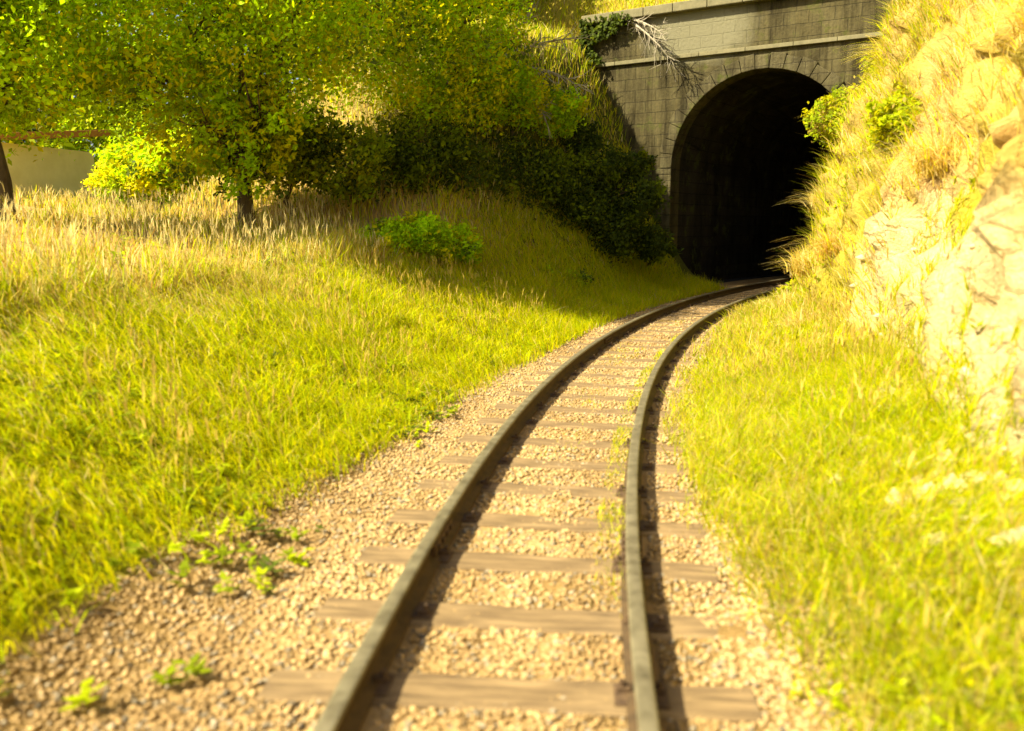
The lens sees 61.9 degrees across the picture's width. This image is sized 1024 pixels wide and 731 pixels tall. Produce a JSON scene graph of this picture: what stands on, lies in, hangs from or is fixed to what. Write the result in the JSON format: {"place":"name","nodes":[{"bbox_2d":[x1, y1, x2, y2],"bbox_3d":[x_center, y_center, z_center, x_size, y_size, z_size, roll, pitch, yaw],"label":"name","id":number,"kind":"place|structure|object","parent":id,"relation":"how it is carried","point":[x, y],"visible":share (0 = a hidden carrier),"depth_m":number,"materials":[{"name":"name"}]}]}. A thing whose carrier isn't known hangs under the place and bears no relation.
{"place":"outdoors","nodes":[
{"label":"outdoors","id":0,"kind":"place"},
{"bbox_2d":[3,0,297,156],"label":"sky","id":1,"kind":"structure","parent":0,"point":[58,0],"materials":[{"name":"white"}]},
{"bbox_2d":[95,0,685,199],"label":"hill","id":2,"kind":"structure","parent":0,"point":[570,6],"depth_m":28.23,"materials":[{"name":"green plant"}]},
{"bbox_2d":[1,0,525,198],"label":"distant wood","id":3,"kind":"object","parent":2,"relation":"on","point":[70,145],"visible":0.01,"depth_m":27.61,"materials":[{"name":"green plant"}]},
{"bbox_2d":[280,0,543,140],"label":"tree","id":4,"kind":"object","parent":2,"relation":"on","point":[447,20],"visible":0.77,"depth_m":16.72,"materials":[{"name":"green plant"}]},
{"bbox_2d":[415,47,595,142],"bbox_3d":[-0.378,-5.980,19.204,4.462,2.445,2.644,-8,12,-38],"label":"bush","id":5,"kind":"object","parent":2,"relation":"on","point":[567,121],"visible":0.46,"depth_m":18.92,"materials":[{"name":"green plant"}]},
{"bbox_2d":[0,0,1023,730],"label":"ground","id":6,"kind":"structure","parent":0,"point":[994,256],"depth_m":5.55,"materials":[{"name":"soil"}]},
{"bbox_2d":[0,130,110,201],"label":"railway shed","id":7,"kind":"structure","parent":6,"relation":"on","point":[64,170],"depth_m":22.34,"materials":[{"name":"metal"}]},
{"bbox_2d":[0,0,242,223],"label":"tree","id":8,"kind":"object","parent":6,"relation":"on","point":[23,36],"visible":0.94,"depth_m":12.38,"materials":[{"name":"green plant"}]},
{"bbox_2d":[80,126,219,208],"bbox_3d":[-7.632,-4.129,18.586,3.916,2.530,2.782,0,9,0],"label":"bush","id":9,"kind":"object","parent":6,"relation":"on","point":[140,169],"visible":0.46,"depth_m":18.06,"materials":[{"name":"green plant"}]},
{"bbox_2d":[38,83,291,197],"bbox_3d":[-9.423,-6.656,26.046,11.778,4.087,5.410,5,11,26],"label":"bush","id":10,"kind":"object","parent":6,"relation":"on","point":[102,143],"visible":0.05,"depth_m":26.14,"materials":[{"name":"green plant"}]},
{"bbox_2d":[29,0,425,232],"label":"tree","id":11,"kind":"object","parent":6,"relation":"on","point":[223,109],"visible":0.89,"depth_m":13.57,"materials":[{"name":"green plant"}]},
{"bbox_2d":[175,94,395,216],"bbox_3d":[-3.984,-3.606,14.885,3.853,2.552,2.732,0,9,0],"label":"bush","id":12,"kind":"object","parent":6,"relation":"on","point":[312,167],"visible":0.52,"depth_m":14.64,"materials":[{"name":"green plant"}]},
{"bbox_2d":[347,205,485,265],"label":"bush","id":13,"kind":"object","parent":6,"relation":"on","point":[414,230],"visible":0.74,"depth_m":14.52,"materials":[{"name":"green plant"}]},
{"bbox_2d":[334,97,514,205],"bbox_3d":[-1.767,-3.931,17.005,4.024,2.727,2.936,-4,10,-23],"label":"bush","id":14,"kind":"object","parent":6,"relation":"on","point":[456,148],"visible":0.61,"depth_m":16.45,"materials":[{"name":"green plant"}]},
{"bbox_2d":[98,274,796,730],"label":"track bed","id":15,"kind":"object","parent":6,"relation":"on","point":[172,694],"visible":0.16,"depth_m":3.82,"materials":[{"name":"beige gravel"}]},
{"bbox_2d":[0,286,888,730],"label":"ballast","id":16,"kind":"structure","parent":15,"relation":"on","point":[410,468],"depth_m":3.97,"materials":[{"name":"gravel"}]},
{"bbox_2d":[256,277,793,730],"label":"ties","id":17,"kind":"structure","parent":15,"relation":"on","point":[637,697],"depth_m":3.99,"materials":[{"name":"wood"}]},
{"bbox_2d":[0,0,1023,730],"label":"grass","id":18,"kind":"structure","parent":6,"relation":"on","point":[808,386],"depth_m":6.52,"materials":[{"name":"plant"}]},
{"bbox_2d":[477,117,595,225],"bbox_3d":[-0.095,-4.022,19.153,4.535,3.175,3.056,-4,10,-24],"label":"bush","id":19,"kind":"object","parent":6,"relation":"on","point":[556,177],"visible":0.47,"depth_m":18.63,"materials":[{"name":"green plant"}]},
{"bbox_2d":[487,1,594,138],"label":"bare shrub","id":20,"kind":"object","parent":6,"relation":"on","point":[544,43],"visible":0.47,"depth_m":19.66,"materials":[{"name":"plant"}]},
{"bbox_2d":[531,239,593,288],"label":"bush","id":21,"kind":"object","parent":6,"relation":"on","point":[583,274],"visible":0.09,"depth_m":17.92,"materials":[{"name":"green plant"}]},
{"bbox_2d":[534,115,683,265],"bbox_3d":[1.775,-4.191,20.544,4.278,3.961,3.032,-6,11,-34],"label":"bush","id":22,"kind":"object","parent":6,"relation":"on","point":[611,215],"visible":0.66,"depth_m":20.32,"materials":[{"name":"green plant"}]},
{"bbox_2d":[581,0,898,280],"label":"tunnel portal","id":23,"kind":"object","parent":6,"relation":"on","point":[717,126],"visible":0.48,"depth_m":23.90,"materials":[{"name":"stone"}]},
{"bbox_2d":[578,11,666,236],"bbox_3d":[3.095,-6.033,24.019,2.900,7.518,0.495,6,11,33],"label":"ivy","id":24,"kind":"object","parent":23,"relation":"attached to","point":[585,43],"visible":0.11,"depth_m":24.00,"materials":[{"name":"green plant"}]},
{"bbox_2d":[627,3,681,78],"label":"bare shrub","id":25,"kind":"object","parent":23,"relation":"on","point":[635,25],"visible":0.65,"depth_m":22.80,"materials":[{"name":"plant"}]},
{"bbox_2d":[718,349,762,375],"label":"grass tussock","id":26,"kind":"object","parent":6,"relation":"on","point":[736,365],"depth_m":9.06,"materials":[{"name":"plant"}]},
{"bbox_2d":[748,288,773,305],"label":"grass tussock","id":27,"kind":"object","parent":6,"relation":"on","point":[761,300],"depth_m":14.84,"materials":[{"name":"plant"}]},
{"bbox_2d":[763,285,801,308],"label":"grass tussock","id":28,"kind":"object","parent":6,"relation":"on","point":[784,295],"depth_m":13.18,"materials":[{"name":"plant"}]},
{"bbox_2d":[758,302,817,329],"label":"grass tussock","id":29,"kind":"object","parent":6,"relation":"on","point":[790,321],"depth_m":10.85,"materials":[{"name":"plant"}]},
{"bbox_2d":[774,275,803,299],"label":"shrub","id":30,"kind":"object","parent":6,"relation":"on","point":[791,281],"visible":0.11,"depth_m":14.30,"materials":[{"name":"yellow plant"}]},
{"bbox_2d":[765,238,816,281],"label":"grass tussock","id":31,"kind":"object","parent":6,"relation":"on","point":[799,271],"depth_m":12.44,"materials":[{"name":"yellow plant"}]},
{"bbox_2d":[781,180,823,215],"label":"grass tussock","id":32,"kind":"object","parent":6,"relation":"on","point":[812,203],"depth_m":13.17,"materials":[{"name":"yellow plant"}]},
{"bbox_2d":[778,221,849,266],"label":"grass tussock","id":33,"kind":"object","parent":6,"relation":"on","point":[823,248],"depth_m":11.05,"materials":[{"name":"yellow plant"}]},
{"bbox_2d":[801,83,865,152],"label":"shrub","id":34,"kind":"object","parent":6,"relation":"on","point":[819,122],"visible":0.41,"depth_m":12.68,"materials":[{"name":"green plant"}]},
{"bbox_2d":[846,34,885,68],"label":"grass tussock","id":35,"kind":"object","parent":6,"relation":"on","point":[877,47],"depth_m":12.10,"materials":[{"name":"yellow plant"}]},
{"bbox_2d":[854,48,879,90],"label":"shrub","id":36,"kind":"object","parent":6,"relation":"on","point":[866,70],"visible":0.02,"depth_m":14.94,"materials":[{"name":"yellow plant"}]},
{"bbox_2d":[861,81,923,154],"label":"shrub","id":37,"kind":"object","parent":6,"relation":"on","point":[880,132],"visible":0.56,"depth_m":9.37,"materials":[{"name":"green plant"}]},
{"bbox_2d":[856,117,976,186],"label":"grass tussock","id":38,"kind":"object","parent":6,"relation":"on","point":[927,166],"depth_m":8.07,"materials":[{"name":"yellow plant"}]},
{"bbox_2d":[819,208,1023,598],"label":"rubble","id":39,"kind":"object","parent":6,"relation":"on","point":[973,246],"visible":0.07,"depth_m":4.23,"materials":[{"name":"stone"}]},
{"bbox_2d":[934,0,1023,54],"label":"grass tussock","id":40,"kind":"object","parent":6,"relation":"on","point":[1020,15],"depth_m":6.46,"materials":[{"name":"yellow plant"}]},
{"bbox_2d":[710,272,795,283],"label":"tunnel floor","id":41,"kind":"structure","parent":0,"point":[738,279],"depth_m":28.04,"materials":[{"name":"gravel"}]}
]}

